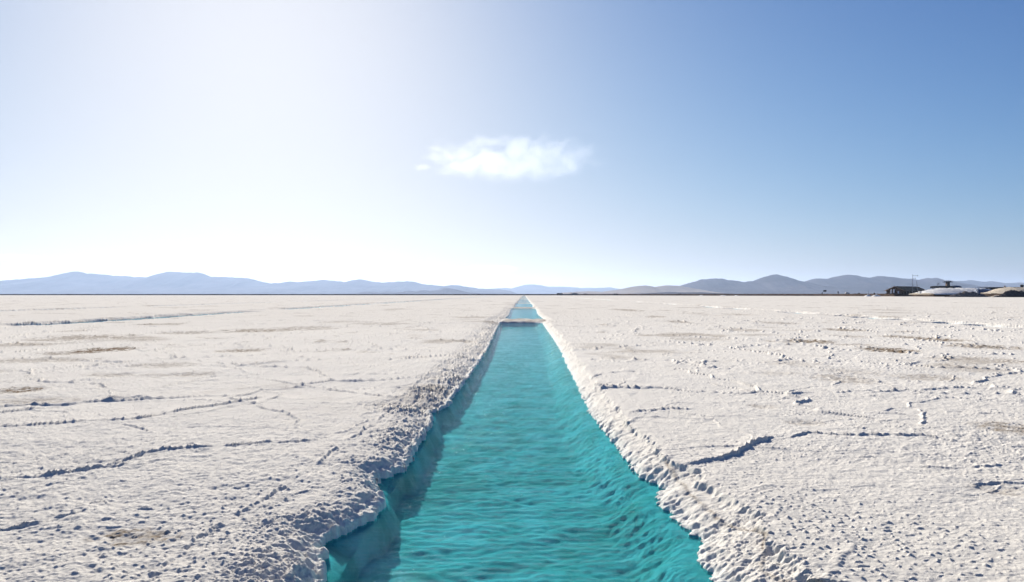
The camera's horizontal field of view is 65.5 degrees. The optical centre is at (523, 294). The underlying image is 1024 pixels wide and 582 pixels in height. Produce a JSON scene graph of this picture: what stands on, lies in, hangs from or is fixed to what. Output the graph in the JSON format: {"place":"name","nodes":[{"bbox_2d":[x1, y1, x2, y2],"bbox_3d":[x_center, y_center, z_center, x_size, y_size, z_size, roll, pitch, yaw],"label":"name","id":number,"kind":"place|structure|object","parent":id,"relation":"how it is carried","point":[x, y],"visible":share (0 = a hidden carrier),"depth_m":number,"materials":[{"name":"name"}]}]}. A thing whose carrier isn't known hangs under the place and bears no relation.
{"place":"outdoors","nodes":[
{"label":"outdoors","id":0,"kind":"place"},
{"bbox_2d":[0,271,516,293],"bbox_3d":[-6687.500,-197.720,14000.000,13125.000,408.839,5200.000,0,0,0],"label":"mountain range","id":1,"kind":"structure","parent":0,"point":[75,282],"depth_m":12997.73,"materials":[{"name":"blue stone"}]},
{"bbox_2d":[352,288,481,293],"bbox_3d":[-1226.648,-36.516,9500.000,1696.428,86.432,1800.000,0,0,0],"label":"hills","id":2,"kind":"structure","parent":0,"point":[447,291],"depth_m":9184.87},
{"bbox_2d":[0,294,1000,296],"bbox_3d":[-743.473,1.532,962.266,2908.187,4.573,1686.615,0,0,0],"label":"embankment","id":3,"kind":"structure","parent":0,"point":[931,295],"depth_m":1090.72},
{"bbox_2d":[930,281,961,287],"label":"lodge","id":4,"kind":"structure","parent":3,"relation":"on","point":[947,284],"depth_m":694.50,"materials":[{"name":"grey glass"}]},
{"bbox_2d":[911,288,997,293],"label":"salt heap","id":5,"kind":"object","parent":3,"relation":"on","point":[946,291],"visible":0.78,"depth_m":566.28,"materials":[{"name":"white"}]},
{"bbox_2d":[974,289,996,293],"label":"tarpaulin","id":6,"kind":"object","parent":5,"relation":"on","point":[980,290],"visible":0.57,"depth_m":559.06,"materials":[{"name":"plastic"}]},
{"bbox_2d":[980,287,1023,293],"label":"salt heap","id":7,"kind":"object","parent":3,"relation":"on","point":[1001,290],"visible":0.74,"depth_m":540.93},
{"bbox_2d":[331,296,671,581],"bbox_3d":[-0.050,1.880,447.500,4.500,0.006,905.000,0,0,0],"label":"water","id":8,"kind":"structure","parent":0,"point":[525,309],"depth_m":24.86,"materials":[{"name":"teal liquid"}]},
{"bbox_2d":[0,295,1023,581],"bbox_3d":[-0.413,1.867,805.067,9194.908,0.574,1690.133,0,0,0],"label":"salt flat","id":9,"kind":"structure","parent":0,"point":[730,439],"depth_m":9.74,"materials":[{"name":"white"}]},
{"bbox_2d":[945,291,990,296],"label":"mud heap","id":10,"kind":"object","parent":9,"relation":"on","point":[967,294],"visible":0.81,"depth_m":487.40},
{"bbox_2d":[994,290,1023,296],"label":"mud heap","id":11,"kind":"object","parent":9,"relation":"on","point":[1012,293],"visible":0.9,"depth_m":467.53,"materials":[{"name":"soil"}]},
{"bbox_2d":[0,0,1023,288],"label":"sky","id":12,"kind":"structure","parent":0,"point":[480,144],"materials":[{"name":"blue"}]},
{"bbox_2d":[493,284,618,293],"bbox_3d":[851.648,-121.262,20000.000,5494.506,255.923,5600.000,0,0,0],"label":"mountain range","id":13,"kind":"structure","parent":0,"point":[532,289],"depth_m":19112.41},
{"bbox_2d":[563,285,717,293],"bbox_3d":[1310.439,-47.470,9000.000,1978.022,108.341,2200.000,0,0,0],"label":"hills","id":14,"kind":"structure","parent":0,"point":[645,289],"depth_m":8650.26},
{"bbox_2d":[640,292,729,293],"bbox_3d":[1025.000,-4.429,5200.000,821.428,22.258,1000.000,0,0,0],"label":"hills","id":15,"kind":"structure","parent":0,"point":[684,293],"depth_m":5080.73,"materials":[{"name":"grey"}]},
{"bbox_2d":[681,274,885,293],"bbox_3d":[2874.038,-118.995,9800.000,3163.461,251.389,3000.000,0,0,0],"label":"mountain range","id":16,"kind":"structure","parent":0,"point":[775,284],"depth_m":9209.41,"materials":[{"name":"blue stone"}]},
{"bbox_2d":[805,275,989,292],"bbox_3d":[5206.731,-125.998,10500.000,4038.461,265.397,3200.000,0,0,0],"label":"mountain range","id":17,"kind":"structure","parent":0,"point":[880,284],"depth_m":10059.08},
{"bbox_2d":[885,286,924,293],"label":"house","id":18,"kind":"structure","parent":0,"point":[904,289],"depth_m":642.62,"materials":[{"name":"grey glass"}]},
{"bbox_2d":[956,280,1023,286],"bbox_3d":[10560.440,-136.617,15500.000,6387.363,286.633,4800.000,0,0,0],"label":"mountain range","id":19,"kind":"structure","parent":0,"point":[988,283],"depth_m":15099.40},
{"bbox_2d":[982,285,1023,289],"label":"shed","id":20,"kind":"structure","parent":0,"point":[991,288],"depth_m":715.00,"materials":[{"name":"grey"}]}
]}

